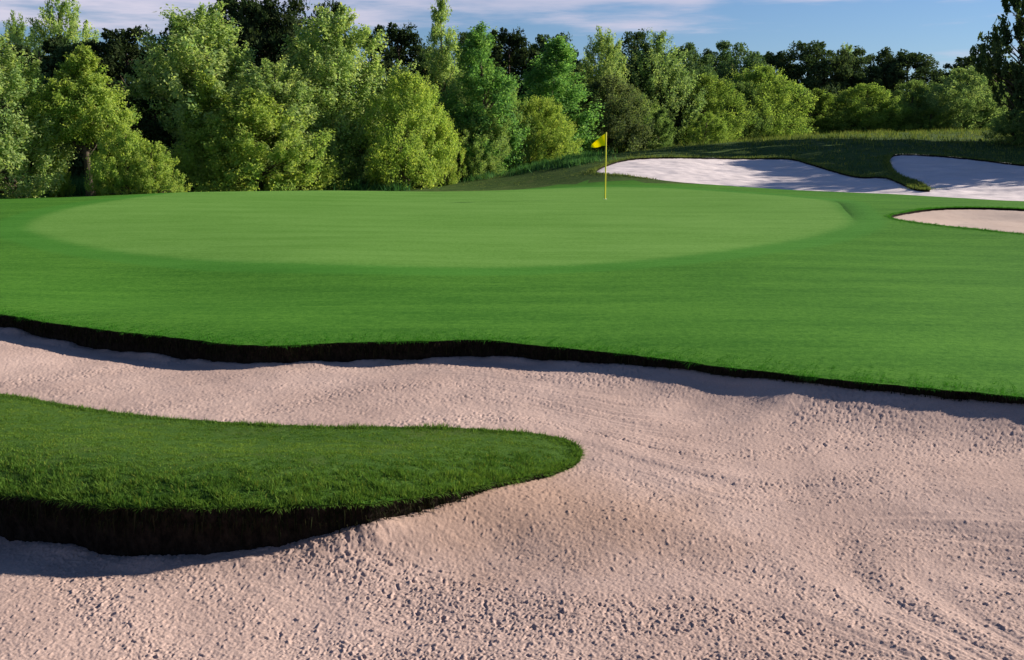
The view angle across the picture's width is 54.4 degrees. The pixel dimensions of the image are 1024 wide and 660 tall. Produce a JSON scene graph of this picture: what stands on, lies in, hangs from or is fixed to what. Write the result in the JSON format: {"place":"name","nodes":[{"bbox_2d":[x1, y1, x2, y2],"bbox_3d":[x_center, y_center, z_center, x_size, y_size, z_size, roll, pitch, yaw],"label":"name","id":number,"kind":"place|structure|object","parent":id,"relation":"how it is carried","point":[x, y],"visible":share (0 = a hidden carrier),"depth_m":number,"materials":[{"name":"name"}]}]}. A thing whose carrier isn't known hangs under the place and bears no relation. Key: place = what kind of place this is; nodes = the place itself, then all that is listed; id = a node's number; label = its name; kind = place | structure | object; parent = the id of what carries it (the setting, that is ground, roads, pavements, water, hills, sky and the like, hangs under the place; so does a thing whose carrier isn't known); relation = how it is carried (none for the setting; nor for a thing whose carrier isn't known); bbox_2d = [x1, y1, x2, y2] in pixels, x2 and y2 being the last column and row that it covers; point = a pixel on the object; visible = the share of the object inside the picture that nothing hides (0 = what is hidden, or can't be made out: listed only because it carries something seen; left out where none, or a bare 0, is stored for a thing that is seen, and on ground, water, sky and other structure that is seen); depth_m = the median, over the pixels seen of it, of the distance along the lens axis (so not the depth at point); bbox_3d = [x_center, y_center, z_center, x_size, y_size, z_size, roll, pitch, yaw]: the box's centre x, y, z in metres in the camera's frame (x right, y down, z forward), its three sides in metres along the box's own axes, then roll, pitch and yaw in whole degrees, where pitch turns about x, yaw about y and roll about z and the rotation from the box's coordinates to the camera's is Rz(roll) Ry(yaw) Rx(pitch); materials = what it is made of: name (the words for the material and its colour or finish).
{"place":"outdoors","nodes":[
{"label":"outdoors","id":0,"kind":"place"},
{"bbox_2d":[0,180,1023,503],"bbox_3d":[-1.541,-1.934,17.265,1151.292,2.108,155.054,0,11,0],"label":"ground","id":1,"kind":"structure","parent":0,"point":[920,302],"depth_m":13.57,"materials":[{"name":"green plant"}]},
{"bbox_2d":[0,30,94,197],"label":"leafy tree","id":2,"kind":"object","parent":1,"relation":"on","point":[15,157],"visible":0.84,"depth_m":37.72,"materials":[{"name":"green plant"}]},
{"bbox_2d":[42,160,75,196],"bbox_3d":[-18.243,-6.057,40.107,1.033,1.704,1.214,1,11,7],"label":"shrub","id":3,"kind":"object","parent":1,"relation":"on","point":[66,187],"visible":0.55,"depth_m":40.09,"materials":[{"name":"green plant"}]},
{"bbox_2d":[25,43,141,196],"bbox_3d":[-16.472,-8.107,39.083,3.588,6.235,4.064,4,12,19],"label":"conical tree","id":4,"kind":"object","parent":1,"relation":"on","point":[82,87],"visible":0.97,"depth_m":38.23,"materials":[{"name":"green plant"}]},
{"bbox_2d":[84,152,122,195],"bbox_3d":[-16.454,-6.226,40.126,1.404,2.055,1.293,3,11,17],"label":"shrub","id":5,"kind":"object","parent":1,"relation":"on","point":[104,184],"visible":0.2,"depth_m":39.98,"materials":[{"name":"green plant"}]},
{"bbox_2d":[83,121,171,195],"bbox_3d":[-14.695,-6.430,38.100,3.410,3.078,2.592,-7,13,-31],"label":"shrub","id":6,"kind":"object","parent":1,"relation":"on","point":[126,153],"visible":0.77,"depth_m":37.45,"materials":[{"name":"green plant"}]},
{"bbox_2d":[112,140,192,194],"bbox_3d":[-13.633,-6.099,37.988,3.023,2.273,2.571,2,11,9],"label":"shrub","id":7,"kind":"object","parent":1,"relation":"on","point":[151,178],"visible":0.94,"depth_m":37.50,"materials":[{"name":"green plant"}]},
{"bbox_2d":[0,394,580,508],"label":"grass tongue","id":8,"kind":"object","parent":1,"relation":"on","point":[260,447],"depth_m":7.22,"materials":[{"name":"green plant"}]},
{"bbox_2d":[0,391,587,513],"bbox_3d":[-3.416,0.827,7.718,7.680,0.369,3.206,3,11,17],"label":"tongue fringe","id":9,"kind":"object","parent":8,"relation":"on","point":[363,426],"visible":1,"depth_m":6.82,"materials":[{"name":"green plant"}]},
{"bbox_2d":[0,185,885,274],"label":"green collar","id":10,"kind":"object","parent":1,"relation":"on","point":[867,219],"visible":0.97,"depth_m":18.58,"materials":[{"name":"green plant"}]},
{"bbox_2d":[24,187,853,267],"bbox_3d":[-1.418,-3.293,27.647,22.977,0.356,22.057,0,11,0],"label":"putting green","id":11,"kind":"object","parent":10,"relation":"on","point":[550,227],"visible":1,"depth_m":24.15,"materials":[{"name":"green plant"}]},
{"bbox_2d":[591,132,606,198],"bbox_3d":[2.840,-5.325,32.577,0.562,2.260,0.124,0,11,0],"label":"flagstick","id":12,"kind":"object","parent":11,"relation":"on","point":[601,141],"visible":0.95,"depth_m":32.42,"materials":[{"name":"yellow fabric"}]},
{"bbox_2d":[0,327,1023,659],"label":"bunker sand","id":13,"kind":"structure","parent":1,"relation":"on","point":[684,515],"depth_m":6.29,"materials":[{"name":"beige sand"}]},
{"bbox_2d":[0,314,1023,556],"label":"bunker edge","id":14,"kind":"object","parent":1,"relation":"on","point":[162,540],"visible":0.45,"depth_m":6.28,"materials":[{"name":"soil"}]},
{"bbox_2d":[0,316,1022,544],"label":"roots","id":15,"kind":"object","parent":14,"relation":"attached to","point":[190,344],"visible":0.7,"depth_m":8.83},
{"bbox_2d":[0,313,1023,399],"bbox_3d":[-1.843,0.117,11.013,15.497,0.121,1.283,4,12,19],"label":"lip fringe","id":16,"kind":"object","parent":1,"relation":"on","point":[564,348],"visible":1,"depth_m":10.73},
{"bbox_2d":[883,206,1023,234],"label":"lip grass","id":17,"kind":"structure","parent":1,"relation":"on","point":[930,224],"depth_m":25.15,"materials":[{"name":"green plant"}]},
{"bbox_2d":[891,207,1023,232],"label":"bunker edge","id":18,"kind":"object","parent":1,"relation":"on","point":[925,210],"visible":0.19,"depth_m":27.73,"materials":[{"name":"soil"}]},
{"bbox_2d":[894,209,1023,232],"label":"bunker sand","id":19,"kind":"structure","parent":1,"relation":"on","point":[1006,220],"depth_m":26.67,"materials":[{"name":"beige sand"}]},
{"bbox_2d":[0,126,1023,196],"bbox_3d":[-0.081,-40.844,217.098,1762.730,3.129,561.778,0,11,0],"label":"hill","id":20,"kind":"structure","parent":0,"point":[528,179],"depth_m":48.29,"materials":[{"name":"green plant"}]},
{"bbox_2d":[0,10,40,131],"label":"leafy tree","id":21,"kind":"object","parent":20,"relation":"on","point":[17,33],"visible":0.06,"depth_m":55.98,"materials":[{"name":"green plant"}]},
{"bbox_2d":[0,34,76,175],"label":"oak tree","id":22,"kind":"object","parent":20,"relation":"on","point":[50,44],"visible":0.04,"depth_m":50.45,"materials":[{"name":"green plant"}]},
{"bbox_2d":[4,0,101,99],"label":"leafy tree","id":23,"kind":"object","parent":20,"relation":"on","point":[55,28],"visible":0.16,"depth_m":53.35,"materials":[{"name":"green plant"}]},
{"bbox_2d":[32,36,132,179],"bbox_3d":[-21.709,-11.024,50.875,5.329,7.735,6.721,-3,11,-17],"label":"oak tree","id":24,"kind":"object","parent":20,"relation":"on","point":[77,166],"visible":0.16,"depth_m":49.58,"materials":[{"name":"green plant"}]},
{"bbox_2d":[59,24,168,158],"bbox_3d":[-19.367,-11.280,50.970,5.893,8.307,7.185,6,12,27],"label":"oak tree","id":25,"kind":"object","parent":20,"relation":"on","point":[122,43],"visible":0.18,"depth_m":49.10,"materials":[{"name":"green plant"}]},
{"bbox_2d":[102,96,190,176],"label":"oak tree","id":26,"kind":"object","parent":20,"relation":"on","point":[145,127],"visible":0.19,"depth_m":45.50,"materials":[{"name":"green plant"}]},
{"bbox_2d":[127,56,203,181],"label":"leafy tree","id":27,"kind":"object","parent":20,"relation":"on","point":[185,80],"visible":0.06,"depth_m":46.55,"materials":[{"name":"green plant"}]},
{"bbox_2d":[142,24,216,86],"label":"oak tree","id":28,"kind":"object","parent":20,"relation":"on","point":[164,33],"visible":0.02,"depth_m":52.19,"materials":[{"name":"green plant"}]},
{"bbox_2d":[115,1,281,180],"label":"leafy tree","id":29,"kind":"object","parent":20,"relation":"on","point":[209,47],"visible":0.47,"depth_m":44.78,"materials":[{"name":"green plant"}]},
{"bbox_2d":[176,69,247,190],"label":"conical tree","id":30,"kind":"object","parent":20,"relation":"on","point":[205,88],"visible":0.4,"depth_m":42.61,"materials":[{"name":"green plant"}]},
{"bbox_2d":[205,0,296,97],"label":"oak tree","id":31,"kind":"object","parent":20,"relation":"on","point":[243,11],"visible":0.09,"depth_m":54.33,"materials":[{"name":"green plant"}]},
{"bbox_2d":[165,85,352,192],"bbox_3d":[-11.379,-8.050,42.825,8.826,4.822,7.087,-1,11,-6],"label":"broad tree","id":32,"kind":"object","parent":20,"relation":"on","point":[249,155],"visible":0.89,"depth_m":41.46,"materials":[{"name":"green plant"}]},
{"bbox_2d":[212,55,338,187],"bbox_3d":[-10.897,-9.137,44.745,6.107,6.287,6.518,0,11,1],"label":"leafy tree","id":33,"kind":"object","parent":20,"relation":"on","point":[274,84],"visible":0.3,"depth_m":43.75,"materials":[{"name":"green plant"}]},
{"bbox_2d":[225,0,328,89],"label":"oak tree","id":34,"kind":"object","parent":20,"relation":"on","point":[273,16],"visible":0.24,"depth_m":53.38,"materials":[{"name":"green plant"}]},
{"bbox_2d":[284,36,326,117],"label":"conical tree","id":35,"kind":"object","parent":20,"relation":"on","point":[294,42],"visible":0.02,"depth_m":48.58,"materials":[{"name":"green plant"}]},
{"bbox_2d":[0,148,630,196],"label":"weeds","id":36,"kind":"object","parent":20,"relation":"on","point":[576,159],"visible":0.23,"depth_m":46.96,"materials":[{"name":"green plant"}]},
{"bbox_2d":[273,75,361,189],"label":"leafy tree","id":37,"kind":"object","parent":20,"relation":"on","point":[330,120],"visible":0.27,"depth_m":45.47,"materials":[{"name":"green plant"}]},
{"bbox_2d":[300,0,356,93],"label":"oak tree","id":38,"kind":"object","parent":20,"relation":"on","point":[334,6],"visible":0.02,"depth_m":57.31,"materials":[{"name":"green plant"}]},
{"bbox_2d":[269,2,419,184],"bbox_3d":[-8.058,-11.070,47.665,7.227,9.019,8.565,1,11,5],"label":"leafy tree","id":39,"kind":"object","parent":20,"relation":"on","point":[336,71],"visible":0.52,"depth_m":46.35,"materials":[{"name":"green plant"}]},
{"bbox_2d":[336,131,388,188],"bbox_3d":[-7.261,-7.985,47.194,3.362,2.963,3.652,-3,11,-14],"label":"shrub","id":40,"kind":"object","parent":20,"relation":"on","point":[358,174],"visible":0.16,"depth_m":46.28,"materials":[{"name":"green plant"}]},
{"bbox_2d":[342,60,397,166],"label":"leafy tree","id":41,"kind":"object","parent":20,"relation":"on","point":[367,67],"visible":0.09,"depth_m":49.53,"materials":[{"name":"green plant"}]},
{"bbox_2d":[356,22,432,166],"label":"oak tree","id":42,"kind":"object","parent":20,"relation":"on","point":[405,39],"visible":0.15,"depth_m":57.14,"materials":[{"name":"green plant"}]},
{"bbox_2d":[354,69,463,189],"bbox_3d":[-5.151,-9.151,46.102,4.819,5.744,5.182,7,13,31],"label":"rounded tree","id":43,"kind":"object","parent":20,"relation":"on","point":[416,114],"visible":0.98,"depth_m":45.27,"materials":[{"name":"green plant"}]},
{"bbox_2d":[396,97,450,180],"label":"rounded tree","id":44,"kind":"object","parent":20,"relation":"on","point":[433,111],"visible":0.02,"depth_m":51.50,"materials":[{"name":"green plant"}]},
{"bbox_2d":[388,51,467,110],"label":"oak tree","id":45,"kind":"object","parent":20,"relation":"on","point":[421,69],"visible":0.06,"depth_m":55.28,"materials":[{"name":"green plant"}]},
{"bbox_2d":[404,125,469,182],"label":"oak tree","id":46,"kind":"object","parent":20,"relation":"on","point":[452,156],"visible":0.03,"depth_m":49.58,"materials":[{"name":"green plant"}]},
{"bbox_2d":[419,0,463,116],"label":"conical tree","id":47,"kind":"object","parent":20,"relation":"on","point":[439,17],"visible":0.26,"depth_m":53.14,"materials":[{"name":"green plant"}]},
{"bbox_2d":[426,112,466,185],"bbox_3d":[-3.201,-8.578,47.817,2.148,3.804,1.632,-5,12,-25],"label":"shrub","id":48,"kind":"object","parent":20,"relation":"on","point":[453,178],"visible":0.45,"depth_m":47.51,"materials":[{"name":"green plant"}]},
{"bbox_2d":[436,32,475,93],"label":"oak tree","id":49,"kind":"object","parent":20,"relation":"on","point":[462,37],"depth_m":63.71,"materials":[{"name":"green plant"}]},
{"bbox_2d":[449,71,492,176],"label":"conical tree","id":50,"kind":"object","parent":20,"relation":"on","point":[463,98],"visible":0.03,"depth_m":52.01,"materials":[{"name":"green plant"}]},
{"bbox_2d":[448,107,512,177],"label":"rounded tree","id":51,"kind":"object","parent":20,"relation":"on","point":[503,140],"visible":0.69,"depth_m":49.31,"materials":[{"name":"green plant"}]},
{"bbox_2d":[435,21,533,172],"bbox_3d":[-1.688,-11.529,50.451,5.295,7.912,4.633,2,11,9],"label":"conical tree","id":52,"kind":"object","parent":20,"relation":"on","point":[478,42],"visible":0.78,"depth_m":49.69,"materials":[{"name":"green plant"}]},
{"bbox_2d":[479,26,521,99],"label":"leafy tree","id":53,"kind":"object","parent":20,"relation":"on","point":[502,46],"depth_m":62.01,"materials":[{"name":"green plant"}]},
{"bbox_2d":[480,26,541,150],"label":"oak tree","id":54,"kind":"object","parent":20,"relation":"on","point":[515,56],"visible":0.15,"depth_m":59.18,"materials":[{"name":"green plant"}]},
{"bbox_2d":[486,85,538,168],"bbox_3d":[-0.052,-10.333,51.906,2.896,4.842,3.405,2,11,11],"label":"shrub","id":55,"kind":"object","parent":20,"relation":"on","point":[520,118],"visible":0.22,"depth_m":51.67,"materials":[{"name":"green plant"}]},
{"bbox_2d":[502,95,584,164],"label":"rounded tree","id":56,"kind":"object","parent":20,"relation":"on","point":[542,146],"visible":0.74,"depth_m":52.19,"materials":[{"name":"green plant"}]},
{"bbox_2d":[514,32,583,88],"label":"oak tree","id":57,"kind":"object","parent":20,"relation":"on","point":[540,41],"visible":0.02,"depth_m":63.09,"materials":[{"name":"green plant"}]},
{"bbox_2d":[516,35,604,159],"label":"conical tree","id":58,"kind":"object","parent":20,"relation":"on","point":[547,80],"visible":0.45,"depth_m":54.61,"materials":[{"name":"green plant"}]},
{"bbox_2d":[557,69,610,154],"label":"leafy tree","id":59,"kind":"object","parent":20,"relation":"on","point":[587,86],"visible":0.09,"depth_m":58.09,"materials":[{"name":"green plant"}]},
{"bbox_2d":[556,26,632,149],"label":"leafy tree","id":60,"kind":"object","parent":20,"relation":"on","point":[601,46],"visible":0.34,"depth_m":59.41,"materials":[{"name":"green plant"}]},
{"bbox_2d":[567,73,661,154],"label":"rounded tree","id":61,"kind":"object","parent":20,"relation":"on","point":[611,123],"visible":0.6,"depth_m":57.14,"materials":[{"name":"green plant"}]},
{"bbox_2d":[603,28,671,110],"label":"oak tree","id":62,"kind":"object","parent":20,"relation":"on","point":[635,37],"visible":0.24,"depth_m":63.44,"materials":[{"name":"green plant"}]},
{"bbox_2d":[607,89,670,152],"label":"rounded tree","id":63,"kind":"object","parent":20,"relation":"on","point":[643,118],"visible":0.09,"depth_m":59.82,"materials":[{"name":"green plant"}]},
{"bbox_2d":[640,108,676,149],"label":"conical tree","id":64,"kind":"object","parent":20,"relation":"on","point":[659,132],"visible":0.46,"depth_m":57.98,"materials":[{"name":"green plant"}]},
{"bbox_2d":[622,27,707,145],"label":"leafy tree","id":65,"kind":"object","parent":20,"relation":"on","point":[658,53],"visible":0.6,"depth_m":62.69,"materials":[{"name":"green plant"}]},
{"bbox_2d":[639,72,694,130],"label":"oak tree","id":66,"kind":"object","parent":20,"relation":"on","point":[662,100],"visible":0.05,"depth_m":64.11,"materials":[{"name":"green plant"}]},
{"bbox_2d":[665,42,716,104],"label":"oak tree","id":67,"kind":"object","parent":20,"relation":"on","point":[692,59],"visible":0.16,"depth_m":75.93,"materials":[{"name":"green plant"}]},
{"bbox_2d":[667,104,718,145],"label":"oak tree","id":68,"kind":"object","parent":20,"relation":"on","point":[678,122],"visible":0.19,"depth_m":63.52,"materials":[{"name":"green plant"}]},
{"bbox_2d":[678,111,734,145],"bbox_3d":[11.941,-12.290,61.673,3.129,2.468,3.399,6,13,30],"label":"shrub","id":69,"kind":"object","parent":20,"relation":"on","point":[708,118],"visible":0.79,"depth_m":61.23,"materials":[{"name":"green plant"}]},
{"bbox_2d":[697,48,725,88],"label":"oak tree","id":70,"kind":"object","parent":20,"relation":"on","point":[708,51],"visible":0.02,"depth_m":91.19,"materials":[{"name":"green plant"}]},
{"bbox_2d":[668,73,760,143],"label":"rounded tree","id":71,"kind":"object","parent":20,"relation":"on","point":[711,97],"visible":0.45,"depth_m":65.14,"materials":[{"name":"green plant"}]},
{"bbox_2d":[697,40,777,118],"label":"oak tree","id":72,"kind":"object","parent":20,"relation":"on","point":[733,62],"visible":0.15,"depth_m":87.18,"materials":[{"name":"green plant"}]},
{"bbox_2d":[710,80,774,141],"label":"rounded tree","id":73,"kind":"object","parent":20,"relation":"on","point":[740,86],"visible":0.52,"depth_m":71.38,"materials":[{"name":"green plant"}]},
{"bbox_2d":[722,64,818,137],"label":"rounded tree","id":74,"kind":"object","parent":20,"relation":"on","point":[784,120],"visible":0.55,"depth_m":72.76,"materials":[{"name":"green plant"}]},
{"bbox_2d":[762,50,804,102],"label":"oak tree","id":75,"kind":"object","parent":20,"relation":"on","point":[772,59],"visible":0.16,"depth_m":90.98,"materials":[{"name":"green plant"}]},
{"bbox_2d":[575,151,1023,189],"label":"lip grass","id":76,"kind":"structure","parent":20,"relation":"on","point":[916,182],"depth_m":44.03,"materials":[{"name":"green plant"}]},
{"bbox_2d":[782,88,830,129],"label":"conical tree","id":77,"kind":"object","parent":20,"relation":"on","point":[804,93],"visible":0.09,"depth_m":77.51,"materials":[{"name":"green plant"}]},
{"bbox_2d":[597,155,1023,200],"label":"bunker sand","id":78,"kind":"structure","parent":20,"relation":"on","point":[961,178],"depth_m":42.27,"materials":[{"name":"white sand"}]},
{"bbox_2d":[597,154,1023,200],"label":"bunker edge","id":79,"kind":"object","parent":20,"relation":"on","point":[818,166],"visible":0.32,"depth_m":46.54,"materials":[{"name":"soil"}]},
{"bbox_2d":[774,40,856,114],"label":"oak tree","id":80,"kind":"object","parent":20,"relation":"on","point":[817,68],"visible":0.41,"depth_m":89.80,"materials":[{"name":"green plant"}]},
{"bbox_2d":[791,88,850,133],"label":"shrub","id":81,"kind":"object","parent":20,"relation":"on","point":[825,102],"visible":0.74,"depth_m":75.88,"materials":[{"name":"green plant"}]},
{"bbox_2d":[809,96,871,131],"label":"leafy tree","id":82,"kind":"object","parent":20,"relation":"on","point":[851,125],"visible":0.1,"depth_m":79.19,"materials":[{"name":"green plant"}]},
{"bbox_2d":[832,42,857,77],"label":"leafy tree","id":83,"kind":"object","parent":20,"relation":"on","point":[848,48],"visible":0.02,"depth_m":96.50,"materials":[{"name":"green plant"}]},
{"bbox_2d":[810,45,882,115],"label":"oak tree","id":84,"kind":"object","parent":20,"relation":"on","point":[859,75],"visible":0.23,"depth_m":91.76,"materials":[{"name":"green plant"}]},
{"bbox_2d":[824,82,921,133],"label":"rounded tree","id":85,"kind":"object","parent":20,"relation":"on","point":[886,104],"visible":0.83,"depth_m":76.91,"materials":[{"name":"green plant"}]},
{"bbox_2d":[860,46,905,115],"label":"oak tree","id":86,"kind":"object","parent":20,"relation":"on","point":[884,57],"visible":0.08,"depth_m":93.33,"materials":[{"name":"green plant"}]},
{"bbox_2d":[869,94,920,124],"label":"rounded tree","id":87,"kind":"object","parent":20,"relation":"on","point":[892,111],"visible":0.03,"depth_m":80.88,"materials":[{"name":"green plant"}]},
{"bbox_2d":[871,49,942,109],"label":"oak tree","id":88,"kind":"object","parent":20,"relation":"on","point":[922,69],"visible":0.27,"depth_m":91.72,"materials":[{"name":"green plant"}]},
{"bbox_2d":[876,79,944,131],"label":"rounded tree","id":89,"kind":"object","parent":20,"relation":"on","point":[915,94],"visible":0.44,"depth_m":78.98,"materials":[{"name":"green plant"}]},
{"bbox_2d":[905,106,954,130],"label":"shrub","id":90,"kind":"object","parent":20,"relation":"on","point":[926,122],"visible":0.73,"depth_m":76.62,"materials":[{"name":"green plant"}]},
{"bbox_2d":[911,83,959,110],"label":"rounded tree","id":91,"kind":"object","parent":20,"relation":"on","point":[945,97],"visible":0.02,"depth_m":81.53,"materials":[{"name":"green plant"}]},
{"bbox_2d":[907,64,1019,130],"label":"rounded tree","id":92,"kind":"object","parent":20,"relation":"on","point":[966,112],"visible":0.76,"depth_m":76.58,"materials":[{"name":"green plant"}]},
{"bbox_2d":[929,53,1002,92],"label":"oak tree","id":93,"kind":"object","parent":20,"relation":"on","point":[962,62],"visible":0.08,"depth_m":92.69,"materials":[{"name":"green plant"}]},
{"bbox_2d":[959,92,1016,129],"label":"leafy tree","id":94,"kind":"object","parent":20,"relation":"on","point":[984,113],"visible":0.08,"depth_m":78.79,"materials":[{"name":"green plant"}]},
{"bbox_2d":[969,0,1023,133],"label":"sparse tree","id":95,"kind":"object","parent":20,"relation":"on","point":[996,68],"visible":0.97,"depth_m":55.47,"materials":[{"name":"green plant"}]},
{"bbox_2d":[978,108,1023,144],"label":"shrub","id":96,"kind":"object","parent":20,"relation":"on","point":[1004,128],"visible":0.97,"depth_m":53.63,"materials":[{"name":"green plant"}]},
{"bbox_2d":[0,0,1023,162],"label":"sky","id":97,"kind":"structure","parent":0,"point":[946,30],"materials":[{"name":"blue"}]}
]}

